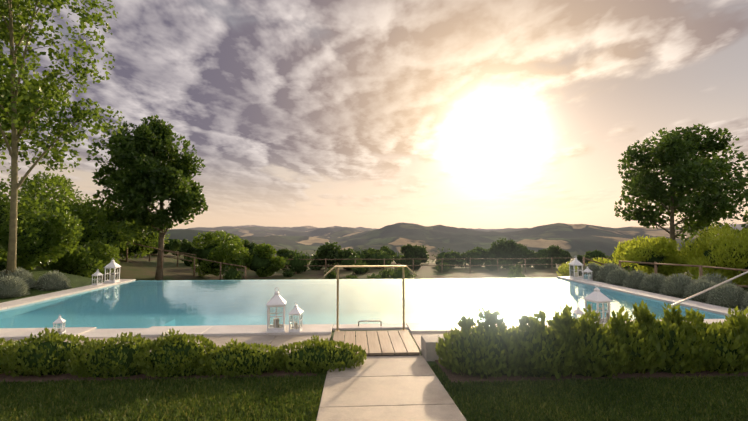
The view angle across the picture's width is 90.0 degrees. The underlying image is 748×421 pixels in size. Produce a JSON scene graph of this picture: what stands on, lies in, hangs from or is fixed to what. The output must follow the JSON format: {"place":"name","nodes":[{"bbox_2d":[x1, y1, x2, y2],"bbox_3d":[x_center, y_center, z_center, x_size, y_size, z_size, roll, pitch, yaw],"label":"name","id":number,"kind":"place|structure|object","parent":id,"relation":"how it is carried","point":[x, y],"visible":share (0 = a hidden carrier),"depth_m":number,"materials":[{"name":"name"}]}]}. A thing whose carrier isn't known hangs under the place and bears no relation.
{"place":"outdoors","nodes":[
{"label":"outdoors","id":0,"kind":"place"},
{"bbox_2d":[0,222,747,420],"bbox_3d":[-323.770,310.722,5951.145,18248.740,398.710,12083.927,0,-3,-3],"label":"ground","id":1,"kind":"structure","parent":0,"point":[574,240],"depth_m":1210.49,"materials":[{"name":"green plant"}]},
{"bbox_2d":[0,0,107,273],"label":"trunk","id":2,"kind":"object","parent":1,"relation":"on","point":[12,243],"visible":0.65,"depth_m":12.50,"materials":[{"name":"brown plant"}]},
{"bbox_2d":[0,171,285,278],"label":"bushes","id":3,"kind":"object","parent":1,"relation":"on","point":[65,227],"visible":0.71,"depth_m":19.60,"materials":[{"name":"green plant"}]},
{"bbox_2d":[86,114,207,279],"bbox_3d":[-13.959,-0.638,23.369,6.412,10.591,6.570,0,-3,-3],"label":"tree","id":4,"kind":"object","parent":1,"relation":"on","point":[135,178],"depth_m":22.41,"materials":[{"name":"green plant"}]},
{"bbox_2d":[0,327,366,378],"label":"hedge leaves","id":5,"kind":"object","parent":1,"relation":"on","point":[72,363],"visible":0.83,"depth_m":5.14,"materials":[{"name":"green plant"}]},
{"bbox_2d":[0,332,471,353],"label":"pool paving","id":6,"kind":"structure","parent":1,"relation":"on","point":[271,340],"depth_m":6.94,"materials":[{"name":"stone"}]},
{"bbox_2d":[324,265,417,330],"bbox_3d":[-0.064,1.744,7.429,1.868,1.282,0.150,0,-3,-3],"label":"handrail","id":7,"kind":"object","parent":1,"relation":"on","point":[403,289],"depth_m":7.41,"materials":[{"name":"silver metal"}]},
{"bbox_2d":[0,364,747,420],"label":"lawn","id":8,"kind":"structure","parent":1,"relation":"on","point":[682,392],"depth_m":4.21,"materials":[{"name":"green plant"}]},
{"bbox_2d":[0,262,747,310],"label":"shrubs","id":9,"kind":"object","parent":1,"relation":"on","point":[48,286],"visible":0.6,"depth_m":11.60,"materials":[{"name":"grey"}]},
{"bbox_2d":[0,360,747,382],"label":"mulch beds","id":10,"kind":"object","parent":1,"relation":"on","point":[456,377],"depth_m":5.03,"materials":[{"name":"brown soil"}]},
{"bbox_2d":[120,242,747,287],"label":"pole fences","id":11,"kind":"object","parent":1,"relation":"on","point":[655,264],"visible":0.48,"depth_m":23.84,"materials":[{"name":"brown wood"}]},
{"bbox_2d":[421,335,452,360],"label":"stone kerb block","id":12,"kind":"structure","parent":1,"relation":"on","point":[428,346],"depth_m":5.80,"materials":[{"name":"beige stone"}]},
{"bbox_2d":[435,299,747,378],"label":"hedge leaves","id":13,"kind":"object","parent":1,"relation":"on","point":[563,330],"visible":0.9,"depth_m":5.09,"materials":[{"name":"green plant"}]},
{"bbox_2d":[557,213,747,284],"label":"bushes","id":14,"kind":"object","parent":1,"relation":"on","point":[663,245],"visible":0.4,"depth_m":14.62,"materials":[{"name":"green plant"}]},
{"bbox_2d":[614,123,747,243],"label":"tree","id":15,"kind":"object","parent":1,"relation":"on","point":[678,149],"depth_m":18.22,"materials":[{"name":"green plant"}]},
{"bbox_2d":[668,271,747,309],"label":"handrail","id":16,"kind":"object","parent":1,"relation":"on","point":[706,290],"visible":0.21,"depth_m":9.13,"materials":[{"name":"silver metal"}]},
{"bbox_2d":[0,0,747,228],"label":"sky","id":17,"kind":"structure","parent":0,"point":[474,114],"materials":[{"name":"grey"}]},
{"bbox_2d":[333,330,419,355],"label":"timber deck","id":18,"kind":"structure","parent":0,"point":[395,343],"depth_m":6.61,"materials":[{"name":"brown wood"}]},
{"bbox_2d":[316,355,466,420],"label":"stone path","id":19,"kind":"structure","parent":0,"point":[391,388],"depth_m":4.34,"materials":[{"name":"beige stone"}]},
{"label":"pool basin","id":20,"kind":"structure","parent":0,"visible":0},
{"bbox_2d":[0,278,728,328],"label":"pool water","id":21,"kind":"structure","parent":20,"relation":"in","point":[142,304],"depth_m":10.66,"materials":[{"name":"blue liquid"}]},
{"bbox_2d":[0,276,747,338],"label":"pool coping","id":22,"kind":"object","parent":20,"relation":"on","point":[152,331],"visible":0.48,"depth_m":7.69,"materials":[{"name":"stone"}]},
{"bbox_2d":[52,315,65,333],"bbox_3d":[-6.024,2.179,7.159,0.164,0.373,0.164,1,-4,-23],"label":"lantern","id":23,"kind":"object","parent":22,"relation":"on","point":[59,320],"visible":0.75,"depth_m":7.14,"materials":[{"name":"white paint"}]},
{"bbox_2d":[92,270,102,284],"bbox_3d":[-10.266,2.463,13.884,0.255,0.579,0.255,-1,-3,9],"label":"lantern","id":24,"kind":"object","parent":22,"relation":"on","point":[97,273],"visible":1,"depth_m":13.81,"materials":[{"name":"white paint"}]},
{"bbox_2d":[104,260,120,282],"bbox_3d":[-10.204,2.319,14.598,0.420,0.949,0.420,0,-3,-8],"label":"lantern","id":25,"kind":"object","parent":22,"relation":"on","point":[114,265],"visible":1,"depth_m":14.52,"materials":[{"name":"white paint"}]},
{"bbox_2d":[266,287,286,332],"bbox_3d":[-1.944,1.959,7.455,0.374,0.846,0.374,1,-3,-11],"label":"lantern","id":26,"kind":"object","parent":22,"relation":"on","point":[276,300],"visible":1,"depth_m":7.32,"materials":[{"name":"white paint"}]},
{"bbox_2d":[288,302,302,331],"bbox_3d":[-1.552,2.102,7.427,0.246,0.558,0.246,0,-3,3],"label":"lantern","id":27,"kind":"object","parent":22,"relation":"on","point":[295,310],"visible":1,"depth_m":7.36,"materials":[{"name":"white paint"}]},
{"bbox_2d":[358,320,381,325],"bbox_3d":[-0.086,2.351,7.804,0.500,0.114,0.032,0,-3,-3],"label":"grab bar","id":28,"kind":"object","parent":22,"relation":"on","point":[380,321],"visible":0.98,"depth_m":7.80,"materials":[{"name":"silver metal"}]},
{"bbox_2d":[569,256,582,278],"bbox_3d":[8.483,2.383,15.712,0.420,0.949,0.420,0,-3,1],"label":"lantern","id":29,"kind":"object","parent":22,"relation":"on","point":[578,274],"visible":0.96,"depth_m":15.64,"materials":[{"name":"white paint"}]},
{"bbox_2d":[572,305,584,320],"bbox_3d":[4.257,2.184,7.779,0.192,0.434,0.192,0,-3,7],"label":"lantern","id":30,"kind":"object","parent":22,"relation":"on","point":[578,311],"visible":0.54,"depth_m":7.75,"materials":[{"name":"white paint"}]},
{"bbox_2d":[583,267,592,280],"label":"lantern","id":31,"kind":"object","parent":22,"relation":"on","point":[587,274],"visible":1,"depth_m":15.06,"materials":[{"name":"white paint"}]},
{"bbox_2d":[583,284,611,326],"bbox_3d":[4.703,1.983,7.875,0.374,0.846,0.374,1,-3,-15],"label":"lantern","id":32,"kind":"object","parent":22,"relation":"on","point":[597,300],"visible":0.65,"depth_m":7.81,"materials":[{"name":"white paint"}]},
{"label":"poplar wood","id":33,"kind":"object","parent":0,"visible":0},
{"bbox_2d":[0,0,126,217],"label":"poplar leaves","id":34,"kind":"object","parent":33,"relation":"attached to","point":[26,102],"visible":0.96,"depth_m":13.30,"materials":[{"name":"green plant"}]}
]}

